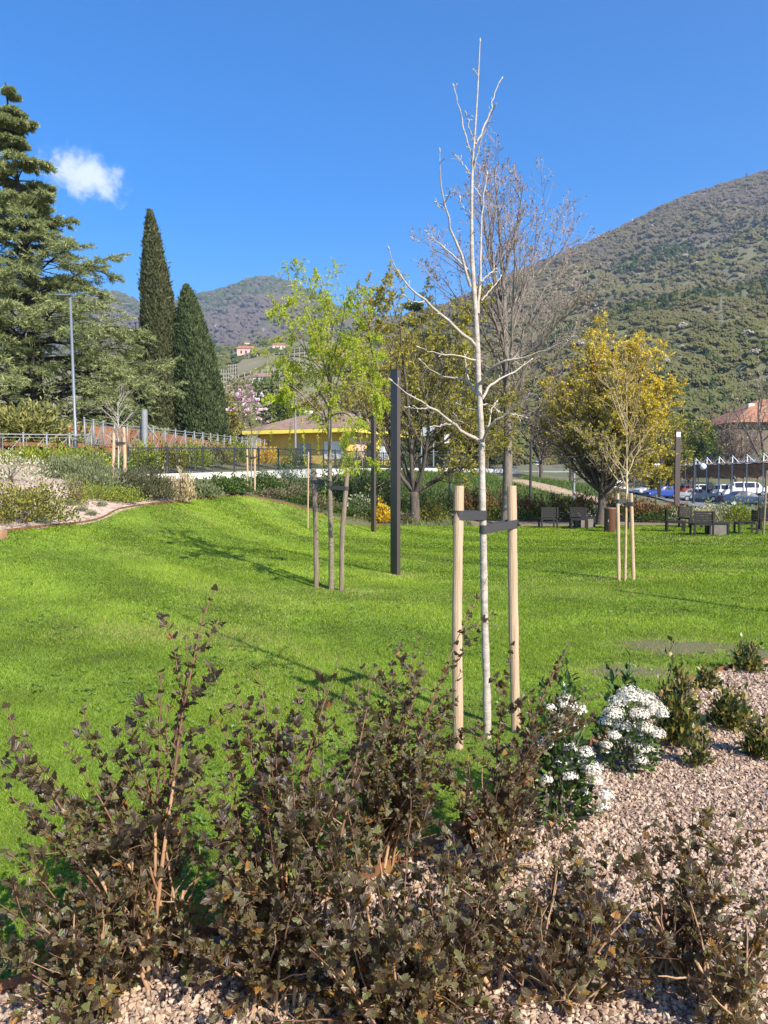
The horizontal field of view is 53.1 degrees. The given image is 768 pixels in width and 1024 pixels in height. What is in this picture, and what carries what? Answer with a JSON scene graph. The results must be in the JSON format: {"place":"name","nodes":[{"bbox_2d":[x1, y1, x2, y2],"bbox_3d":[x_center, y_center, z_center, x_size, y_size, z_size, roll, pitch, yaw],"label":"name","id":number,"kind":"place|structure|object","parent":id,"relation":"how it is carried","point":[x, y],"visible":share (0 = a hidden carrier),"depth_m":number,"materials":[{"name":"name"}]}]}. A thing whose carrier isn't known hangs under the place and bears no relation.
{"place":"outdoors","nodes":[
{"label":"outdoors","id":0,"kind":"place"},
{"bbox_2d":[0,339,424,453],"bbox_3d":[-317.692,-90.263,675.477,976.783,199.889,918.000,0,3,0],"label":"vineyard hill","id":1,"kind":"structure","parent":0,"point":[247,365],"depth_m":477.28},
{"bbox_2d":[94,334,401,444],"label":"vineyard trees","id":2,"kind":"object","parent":1,"relation":"on","point":[225,358],"visible":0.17,"depth_m":574.27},
{"bbox_2d":[218,344,327,398],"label":"vine rows","id":3,"kind":"object","parent":1,"relation":"on","point":[284,354],"visible":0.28,"depth_m":487.88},
{"bbox_2d":[0,280,475,385],"bbox_3d":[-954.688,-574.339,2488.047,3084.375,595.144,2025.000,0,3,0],"label":"mountain","id":4,"kind":"structure","parent":0,"point":[219,314],"depth_m":2172.56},
{"bbox_2d":[68,275,463,387],"bbox_3d":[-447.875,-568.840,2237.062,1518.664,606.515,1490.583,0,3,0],"label":"wood","id":5,"kind":"object","parent":4,"relation":"on","point":[235,317],"visible":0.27,"depth_m":2391.17,"materials":[{"name":"plant"}]},
{"bbox_2d":[241,490,473,525],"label":"bank soil","id":6,"kind":"structure","parent":0,"point":[304,506],"depth_m":29.84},
{"bbox_2d":[226,367,271,492],"bbox_3d":[-4.991,-3.113,28.882,1.800,5.008,1.863,-3,4,-44],"label":"magnolia tree","id":7,"kind":"object","parent":6,"relation":"on","point":[245,401],"visible":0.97,"depth_m":28.85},
{"bbox_2d":[244,466,287,489],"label":"bank shrub","id":8,"kind":"object","parent":6,"relation":"on","point":[268,481],"visible":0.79,"depth_m":30.16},
{"bbox_2d":[262,455,323,493],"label":"bank shrub","id":9,"kind":"object","parent":6,"relation":"on","point":[288,478],"visible":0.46,"depth_m":30.83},
{"bbox_2d":[309,461,362,500],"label":"bank shrub","id":10,"kind":"object","parent":6,"relation":"on","point":[334,492],"visible":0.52,"depth_m":32.83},
{"bbox_2d":[334,461,387,503],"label":"bank shrub","id":11,"kind":"object","parent":6,"relation":"on","point":[361,487],"visible":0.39,"depth_m":33.29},
{"bbox_2d":[358,466,409,508],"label":"bank shrub","id":12,"kind":"object","parent":6,"relation":"on","point":[386,488],"visible":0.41,"depth_m":33.30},
{"bbox_2d":[409,490,452,521],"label":"bank shrub","id":13,"kind":"object","parent":6,"relation":"on","point":[430,508],"visible":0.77,"depth_m":31.05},
{"bbox_2d":[0,495,767,992],"bbox_3d":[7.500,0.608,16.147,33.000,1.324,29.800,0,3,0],"label":"lawn","id":14,"kind":"structure","parent":0,"point":[482,752],"depth_m":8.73,"materials":[{"name":"plant"}]},
{"bbox_2d":[311,469,318,587],"bbox_3d":[-1.181,0.335,13.135,0.120,2.136,0.117,0,3,0],"label":"tree stake","id":15,"kind":"object","parent":14,"relation":"on","point":[315,530],"visible":0.92,"depth_m":13.09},
{"bbox_2d":[248,257,391,589],"bbox_3d":[-1.146,-1.500,13.180,2.629,5.823,3.559,0,3,0],"label":"weeping sapling","id":16,"kind":"object","parent":14,"relation":"on","point":[331,355],"visible":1,"depth_m":12.89,"materials":[{"name":"plant"}]},
{"bbox_2d":[339,471,348,590],"bbox_3d":[-0.667,0.360,12.952,0.189,2.128,0.090,0,3,0],"label":"tree stake","id":17,"kind":"object","parent":14,"relation":"on","point":[342,535],"visible":0.88,"depth_m":12.92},
{"bbox_2d":[0,523,767,977],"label":"clover","id":18,"kind":"object","parent":14,"relation":"on","point":[184,873],"visible":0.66,"depth_m":6.51,"materials":[{"name":"plant"}]},
{"bbox_2d":[0,657,767,993],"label":"lawn edging","id":19,"kind":"object","parent":14,"relation":"on","point":[206,929],"visible":0.09,"depth_m":3.76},
{"bbox_2d":[286,574,496,888],"bbox_3d":[0.129,1.089,3.829,1.306,1.461,0.730,-1,3,-28],"label":"ninebark shrub","id":20,"kind":"object","parent":14,"relation":"on","point":[375,804],"visible":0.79,"depth_m":3.81,"materials":[{"name":"plant"}]},
{"bbox_2d":[452,486,463,749],"bbox_3d":[0.525,0.809,5.454,0.087,1.991,0.089,0,3,0],"label":"tree stake","id":21,"kind":"object","parent":14,"relation":"on","point":[458,524],"visible":0.81,"depth_m":5.42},
{"bbox_2d":[507,486,520,732],"bbox_3d":[0.986,0.805,5.827,0.119,2.008,0.079,0,3,0],"label":"tree stake","id":22,"kind":"object","parent":14,"relation":"on","point":[513,626],"visible":0.82,"depth_m":5.79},
{"bbox_2d":[479,519,520,533],"bbox_3d":[0.854,0.106,5.719,0.363,0.094,0.097,-1,3,-29],"label":"tree tie","id":23,"kind":"object","parent":22,"relation":"attached to","point":[497,526],"visible":0.96,"depth_m":5.68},
{"bbox_2d":[591,339,661,579],"bbox_3d":[4.524,-0.885,14.236,1.213,4.538,1.369,-3,4,-43],"label":"young tree","id":24,"kind":"object","parent":14,"relation":"on","point":[626,491],"visible":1,"depth_m":14.26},
{"bbox_2d":[588,664,672,675],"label":"bare earth","id":25,"kind":"structure","parent":14,"relation":"on","point":[641,672],"depth_m":7.67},
{"bbox_2d":[616,639,736,655],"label":"bare earth","id":26,"kind":"structure","parent":14,"relation":"on","point":[689,646],"depth_m":8.79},
{"bbox_2d":[689,511,714,535],"bbox_3d":[10.455,0.355,25.267,0.640,0.800,0.620,0,3,8],"label":"garden chair","id":27,"kind":"object","parent":14,"relation":"on","point":[705,517],"visible":0.98,"depth_m":24.99,"materials":[{"name":"grey wood"}]},
{"bbox_2d":[0,661,767,1023],"bbox_3d":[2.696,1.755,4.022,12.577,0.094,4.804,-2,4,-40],"label":"gravel","id":28,"kind":"structure","parent":0,"point":[138,1007],"depth_m":3.74,"materials":[{"name":"gravel"}]},
{"bbox_2d":[0,843,191,1023],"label":"ninebark shrub","id":29,"kind":"object","parent":28,"relation":"on","point":[81,970],"visible":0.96,"depth_m":2.70,"materials":[{"name":"plant"}]},
{"bbox_2d":[0,584,259,991],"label":"ninebark shrub","id":30,"kind":"object","parent":28,"relation":"on","point":[147,868],"visible":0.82,"depth_m":2.97,"materials":[{"name":"plant"}]},
{"bbox_2d":[146,650,397,1023],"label":"ninebark shrub","id":31,"kind":"object","parent":28,"relation":"on","point":[263,942],"visible":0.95,"depth_m":2.82,"materials":[{"name":"plant"}]},
{"bbox_2d":[250,782,573,1023],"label":"ninebark shrub","id":32,"kind":"object","parent":28,"relation":"on","point":[367,983],"visible":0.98,"depth_m":2.63,"materials":[{"name":"plant"}]},
{"bbox_2d":[398,818,590,997],"bbox_3d":[0.420,1.568,2.946,0.757,0.592,0.506,0,3,0],"label":"ninebark shrub","id":33,"kind":"object","parent":28,"relation":"on","point":[492,867],"visible":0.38,"depth_m":2.94,"materials":[{"name":"plant"}]},
{"bbox_2d":[418,641,602,885],"bbox_3d":[0.601,1.240,3.757,0.908,1.166,0.587,-1,3,-18],"label":"ninebark shrub","id":34,"kind":"object","parent":28,"relation":"on","point":[503,811],"visible":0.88,"depth_m":3.69,"materials":[{"name":"plant"}]},
{"bbox_2d":[519,649,614,830],"bbox_3d":[1.009,1.281,4.378,0.471,0.998,0.495,-1,3,-21],"label":"viburnum shrub","id":35,"kind":"object","parent":28,"relation":"on","point":[570,770],"visible":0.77,"depth_m":4.28,"materials":[{"name":"plant"}]},
{"bbox_2d":[461,801,688,1015],"bbox_3d":[0.691,1.531,2.901,0.798,0.737,0.598,0,3,0],"label":"ninebark shrub","id":36,"kind":"object","parent":28,"relation":"on","point":[572,971],"visible":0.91,"depth_m":2.82,"materials":[{"name":"plant"}]},
{"bbox_2d":[590,650,669,779],"bbox_3d":[1.620,1.399,5.109,0.481,0.959,0.518,0,3,0],"label":"viburnum shrub","id":37,"kind":"object","parent":28,"relation":"on","point":[626,732],"visible":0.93,"depth_m":5.01,"materials":[{"name":"plant"}]},
{"bbox_2d":[582,767,767,1011],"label":"ninebark shrub","id":38,"kind":"object","parent":28,"relation":"on","point":[689,889],"visible":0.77,"depth_m":2.95,"materials":[{"name":"plant"}]},
{"bbox_2d":[649,635,705,750],"bbox_3d":[2.128,1.314,5.541,0.423,0.882,0.394,0,3,0],"label":"young photinia","id":39,"kind":"object","parent":28,"relation":"on","point":[678,701],"visible":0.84,"depth_m":5.47,"materials":[{"name":"plant"}]},
{"bbox_2d":[681,710,716,767],"bbox_3d":[2.115,1.541,5.170,0.216,0.443,0.226,0,3,0],"label":"young photinia","id":40,"kind":"object","parent":28,"relation":"on","point":[699,756],"visible":0.97,"depth_m":5.13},
{"bbox_2d":[693,662,723,690],"bbox_3d":[2.963,1.523,7.034,0.282,0.295,0.263,0,3,0],"label":"young photinia","id":41,"kind":"object","parent":28,"relation":"on","point":[709,678],"visible":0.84,"depth_m":7.00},
{"bbox_2d":[658,892,767,1023],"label":"ninebark shrub","id":42,"kind":"object","parent":28,"relation":"on","point":[743,981],"visible":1,"depth_m":2.62,"materials":[{"name":"plant"}]},
{"bbox_2d":[702,679,759,732],"bbox_3d":[2.690,1.507,5.925,0.401,0.401,0.414,0,3,0],"label":"young photinia","id":43,"kind":"object","parent":28,"relation":"on","point":[730,713],"visible":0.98,"depth_m":5.89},
{"bbox_2d":[729,632,767,672],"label":"young photinia","id":44,"kind":"object","parent":28,"relation":"on","point":[749,659],"visible":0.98,"depth_m":7.63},
{"bbox_2d":[734,709,767,760],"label":"young photinia","id":45,"kind":"object","parent":28,"relation":"on","point":[755,743],"visible":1,"depth_m":5.28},
{"bbox_2d":[0,0,767,471],"label":"sky","id":46,"kind":"structure","parent":0,"point":[257,135],"materials":[{"name":"blue"}]},
{"bbox_2d":[1,450,767,771],"bbox_3d":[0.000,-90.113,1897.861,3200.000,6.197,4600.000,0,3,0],"label":"ground","id":47,"kind":"structure","parent":0,"point":[565,476],"depth_m":52.51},
{"bbox_2d":[0,392,102,449],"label":"juniper shrub","id":48,"kind":"object","parent":47,"relation":"on","point":[18,421],"visible":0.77,"depth_m":37.34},
{"bbox_2d":[0,442,120,454],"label":"rusty beam","id":49,"kind":"structure","parent":47,"relation":"on","point":[39,445],"depth_m":36.80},
{"bbox_2d":[55,294,77,450],"bbox_3d":[-14.742,-6.380,35.737,0.843,7.401,0.280,0,3,0],"label":"street lamp","id":50,"kind":"object","parent":47,"relation":"on","point":[75,440],"visible":0.87,"depth_m":35.68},
{"bbox_2d":[0,82,190,449],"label":"cedar tree","id":51,"kind":"object","parent":47,"relation":"on","point":[18,202],"visible":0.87,"depth_m":46.19,"materials":[{"name":"plant"}]},
{"bbox_2d":[0,452,229,529],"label":"planting bed","id":52,"kind":"object","parent":47,"relation":"on","point":[106,509],"visible":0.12,"depth_m":19.43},
{"bbox_2d":[0,447,60,480],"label":"flowering shrub","id":53,"kind":"object","parent":52,"relation":"on","point":[14,464],"visible":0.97,"depth_m":20.39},
{"bbox_2d":[0,468,88,524],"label":"bank shrub","id":54,"kind":"object","parent":52,"relation":"on","point":[25,501],"visible":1,"depth_m":15.15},
{"bbox_2d":[0,442,90,463],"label":"bank shrub","id":55,"kind":"object","parent":52,"relation":"on","point":[43,453],"visible":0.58,"depth_m":26.45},
{"bbox_2d":[58,466,94,504],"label":"bank shrub","id":56,"kind":"object","parent":52,"relation":"on","point":[77,492],"visible":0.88,"depth_m":18.57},
{"bbox_2d":[22,449,137,478],"bbox_3d":[-9.480,-1.503,23.973,3.342,1.117,2.799,0,3,0],"label":"lavender clump","id":57,"kind":"object","parent":52,"relation":"on","point":[67,465],"visible":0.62,"depth_m":23.61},
{"bbox_2d":[47,438,121,466],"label":"bank shrub","id":58,"kind":"object","parent":52,"relation":"on","point":[85,452],"visible":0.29,"depth_m":28.11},
{"bbox_2d":[56,464,135,489],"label":"lavender clump","id":59,"kind":"object","parent":52,"relation":"on","point":[103,477],"visible":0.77,"depth_m":21.05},
{"bbox_2d":[67,480,132,499],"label":"groundcover shrub","id":60,"kind":"object","parent":52,"relation":"on","point":[98,492],"visible":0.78,"depth_m":19.71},
{"bbox_2d":[94,380,135,491],"bbox_3d":[-7.479,-2.054,21.595,1.228,3.300,0.587,-2,3,-32],"label":"young tree","id":61,"kind":"object","parent":52,"relation":"on","point":[118,426],"visible":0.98,"depth_m":21.57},
{"bbox_2d":[105,483,152,502],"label":"groundcover shrub","id":62,"kind":"object","parent":52,"relation":"on","point":[128,493],"visible":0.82,"depth_m":20.30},
{"bbox_2d":[103,452,165,495],"bbox_3d":[-7.179,-1.030,21.787,1.761,1.328,1.715,-2,3,-30],"label":"bank shrub","id":63,"kind":"object","parent":52,"relation":"on","point":[133,478],"visible":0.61,"depth_m":21.61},
{"bbox_2d":[131,463,190,499],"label":"bank shrub","id":64,"kind":"object","parent":52,"relation":"on","point":[162,482],"visible":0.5,"depth_m":22.51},
{"bbox_2d":[173,458,196,502],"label":"ornamental grass","id":65,"kind":"object","parent":52,"relation":"on","point":[184,482],"depth_m":23.90,"materials":[{"name":"plant"}]},
{"bbox_2d":[176,474,226,496],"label":"lavender clump","id":66,"kind":"object","parent":52,"relation":"on","point":[205,488],"visible":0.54,"depth_m":25.74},
{"bbox_2d":[202,472,252,493],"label":"bank shrub","id":67,"kind":"object","parent":52,"relation":"on","point":[227,483],"visible":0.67,"depth_m":27.00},
{"bbox_2d":[113,323,154,429],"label":"dark conifer","id":68,"kind":"object","parent":47,"relation":"on","point":[134,394],"visible":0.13,"depth_m":65.04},
{"bbox_2d":[119,435,170,469],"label":"hedge plant","id":69,"kind":"object","parent":47,"relation":"on","point":[141,462],"visible":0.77,"depth_m":32.72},
{"bbox_2d":[56,425,259,457],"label":"rusty wall","id":70,"kind":"structure","parent":47,"relation":"on","point":[133,433],"depth_m":42.55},
{"bbox_2d":[83,417,268,453],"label":"walkway railing","id":71,"kind":"object","parent":70,"relation":"on","point":[153,428],"visible":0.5,"depth_m":41.41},
{"bbox_2d":[136,208,182,434],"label":"cypress tree","id":72,"kind":"object","parent":47,"relation":"on","point":[157,305],"visible":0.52,"depth_m":64.19,"materials":[{"name":"plant"}]},
{"bbox_2d":[145,433,191,470],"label":"hedge plant","id":73,"kind":"object","parent":47,"relation":"on","point":[174,454],"visible":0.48,"depth_m":33.77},
{"bbox_2d":[3,495,381,530],"bbox_3d":[-5.748,0.318,20.999,4.445,1.262,19.678,1,3,22],"label":"lawn edging","id":74,"kind":"object","parent":47,"relation":"on","point":[40,526],"visible":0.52,"depth_m":19.32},
{"bbox_2d":[176,438,221,468],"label":"hedge plant","id":75,"kind":"object","parent":47,"relation":"on","point":[196,452],"visible":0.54,"depth_m":35.75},
{"bbox_2d":[171,283,231,443],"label":"cypress tree","id":76,"kind":"object","parent":47,"relation":"on","point":[202,409],"visible":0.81,"depth_m":64.11,"materials":[{"name":"plant"}]},
{"bbox_2d":[200,431,240,466],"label":"hedge plant","id":77,"kind":"object","parent":47,"relation":"on","point":[225,457],"visible":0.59,"depth_m":37.69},
{"bbox_2d":[223,374,255,445],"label":"background tree","id":78,"kind":"object","parent":47,"relation":"on","point":[228,391],"visible":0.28,"depth_m":77.31,"materials":[{"name":"green plant"}]},
{"bbox_2d":[242,369,307,425],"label":"background tree","id":79,"kind":"object","parent":47,"relation":"on","point":[281,411],"visible":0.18,"depth_m":82.27,"materials":[{"name":"green plant"}]},
{"bbox_2d":[283,373,359,418],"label":"background tree","id":80,"kind":"object","parent":47,"relation":"on","point":[314,399],"visible":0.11,"depth_m":97.88,"materials":[{"name":"green plant"}]},
{"bbox_2d":[242,409,407,465],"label":"yellow house","id":81,"kind":"structure","parent":47,"relation":"on","point":[281,436],"depth_m":57.53,"materials":[{"name":"paint"}]},
{"bbox_2d":[154,468,517,478],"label":"retaining wall","id":82,"kind":"structure","parent":47,"relation":"on","point":[304,472],"depth_m":39.60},
{"bbox_2d":[127,446,516,473],"bbox_3d":[-1.274,-3.248,49.479,4.830,1.727,41.240,2,3,31],"label":"picket railing","id":83,"kind":"object","parent":82,"relation":"on","point":[277,449],"visible":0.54,"depth_m":37.77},
{"bbox_2d":[371,415,375,531],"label":"lamp column","id":84,"kind":"structure","parent":47,"relation":"on","point":[373,477],"depth_m":26.32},
{"bbox_2d":[390,369,400,574],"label":"lamp column","id":85,"kind":"structure","parent":47,"relation":"on","point":[395,438],"depth_m":15.03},
{"bbox_2d":[395,293,445,467],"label":"dark conifer","id":86,"kind":"object","parent":47,"relation":"on","point":[416,306],"visible":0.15,"depth_m":90.28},
{"bbox_2d":[312,260,529,522],"bbox_3d":[1.831,-4.726,30.953,8.108,10.660,7.385,1,3,21],"label":"budding tree","id":87,"kind":"object","parent":47,"relation":"on","point":[411,484],"visible":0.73,"depth_m":29.87,"materials":[{"name":"green plant"}]},
{"bbox_2d":[253,464,619,525],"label":"hedge","id":88,"kind":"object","parent":47,"relation":"on","point":[492,479],"depth_m":49.70,"materials":[{"name":"plant"}]},
{"bbox_2d":[387,324,501,467],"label":"background tree","id":89,"kind":"object","parent":47,"relation":"on","point":[437,438],"visible":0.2,"depth_m":70.57,"materials":[{"name":"green plant"}]},
{"bbox_2d":[425,385,512,468],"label":"dark conifer","id":90,"kind":"object","parent":47,"relation":"on","point":[469,453],"visible":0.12,"depth_m":82.95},
{"bbox_2d":[388,38,574,739],"bbox_3d":[0.623,-0.782,5.553,1.245,5.193,0.936,0,3,-3],"label":"silver sapling","id":91,"kind":"object","parent":47,"relation":"on","point":[486,694],"visible":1,"depth_m":5.57,"materials":[{"name":"plant"}]},
{"bbox_2d":[455,335,538,468],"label":"background tree","id":92,"kind":"object","parent":47,"relation":"on","point":[486,400],"visible":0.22,"depth_m":78.94,"materials":[{"name":"green plant"}]},
{"bbox_2d":[409,125,612,520],"bbox_3d":[5.288,-7.110,30.396,8.666,15.658,5.987,0,3,0],"label":"bare tree","id":93,"kind":"object","parent":47,"relation":"on","point":[502,319],"visible":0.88,"depth_m":30.54,"materials":[{"name":"plant"}]},
{"bbox_2d":[493,365,589,479],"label":"background tree","id":94,"kind":"object","parent":47,"relation":"on","point":[536,448],"visible":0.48,"depth_m":61.38,"materials":[{"name":"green plant"}]},
{"bbox_2d":[469,518,767,525],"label":"earth strip","id":95,"kind":"object","parent":47,"relation":"on","point":[561,522],"visible":0.27,"depth_m":32.03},
{"bbox_2d":[487,479,529,520],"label":"photinia shrub","id":96,"kind":"object","parent":95,"relation":"on","point":[495,502],"visible":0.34,"depth_m":32.53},
{"bbox_2d":[517,489,555,520],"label":"photinia shrub","id":97,"kind":"object","parent":95,"relation":"on","point":[534,507],"visible":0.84,"depth_m":32.84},
{"bbox_2d":[543,486,577,519],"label":"photinia shrub","id":98,"kind":"object","parent":95,"relation":"on","point":[560,505],"visible":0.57,"depth_m":33.32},
{"bbox_2d":[559,487,597,520],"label":"photinia shrub","id":99,"kind":"object","parent":95,"relation":"on","point":[582,502],"visible":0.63,"depth_m":33.06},
{"bbox_2d":[532,310,689,524],"bbox_3d":[8.783,-3.635,30.928,6.528,8.735,5.805,-1,3,-16],"label":"golden tree","id":100,"kind":"object","parent":95,"relation":"on","point":[601,478],"visible":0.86,"depth_m":30.01,"materials":[{"name":"yellow plant"}]},
{"bbox_2d":[620,492,663,521],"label":"photinia shrub","id":101,"kind":"object","parent":95,"relation":"on","point":[637,510],"visible":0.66,"depth_m":32.59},
{"bbox_2d":[635,495,676,522],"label":"photinia shrub","id":102,"kind":"object","parent":95,"relation":"on","point":[659,512],"visible":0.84,"depth_m":32.20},
{"bbox_2d":[715,496,767,522],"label":"bank shrub","id":103,"kind":"object","parent":95,"relation":"on","point":[740,511],"visible":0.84,"depth_m":31.29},
{"bbox_2d":[634,407,712,496],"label":"background tree","id":104,"kind":"object","parent":47,"relation":"on","point":[668,459],"visible":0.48,"depth_m":78.89,"materials":[{"name":"green plant"}]},
{"bbox_2d":[674,429,680,505],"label":"lamp column","id":105,"kind":"structure","parent":47,"relation":"on","point":[677,466],"depth_m":34.90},
{"bbox_2d":[628,486,761,510],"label":"car park","id":106,"kind":"structure","parent":47,"relation":"on","point":[698,501],"depth_m":78.61,"materials":[{"name":"asphalt"}]},
{"bbox_2d":[667,453,767,499],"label":"car pergola","id":107,"kind":"object","parent":106,"relation":"on","point":[747,469],"visible":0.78,"depth_m":87.21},
{"bbox_2d":[717,491,767,505],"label":"parked car","id":108,"kind":"object","parent":106,"relation":"on","point":[738,495],"visible":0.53,"depth_m":67.22,"materials":[{"name":"blue paint"}]},
{"bbox_2d":[670,412,726,482],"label":"background tree","id":109,"kind":"object","parent":47,"relation":"on","point":[701,453],"visible":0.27,"depth_m":125.75,"materials":[{"name":"green plant"}]},
{"bbox_2d":[699,400,766,481],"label":"background tree","id":110,"kind":"object","parent":47,"relation":"on","point":[739,454],"visible":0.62,"depth_m":126.89,"materials":[{"name":"brown plant"}]},
{"bbox_2d":[698,356,767,497],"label":"background tree","id":111,"kind":"object","parent":47,"relation":"on","point":[758,455],"visible":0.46,"depth_m":96.56,"materials":[{"name":"brown plant"}]},
{"bbox_2d":[700,399,767,479],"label":"brown building","id":112,"kind":"structure","parent":47,"relation":"on","point":[753,406],"depth_m":140.93,"materials":[{"name":"paint"}]},
{"bbox_2d":[326,169,767,378],"bbox_3d":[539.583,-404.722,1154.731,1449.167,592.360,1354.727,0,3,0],"label":"mountain","id":113,"kind":"structure","parent":0,"point":[627,239],"depth_m":946.24,"materials":[{"name":"plant"}]},
{"bbox_2d":[403,275,767,470],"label":"foothill","id":114,"kind":"structure","parent":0,"point":[675,314],"depth_m":349.55,"materials":[{"name":"plant"}]},
{"bbox_2d":[512,480,663,510],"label":"dirt track","id":115,"kind":"structure","parent":0,"point":[548,487],"depth_m":53.23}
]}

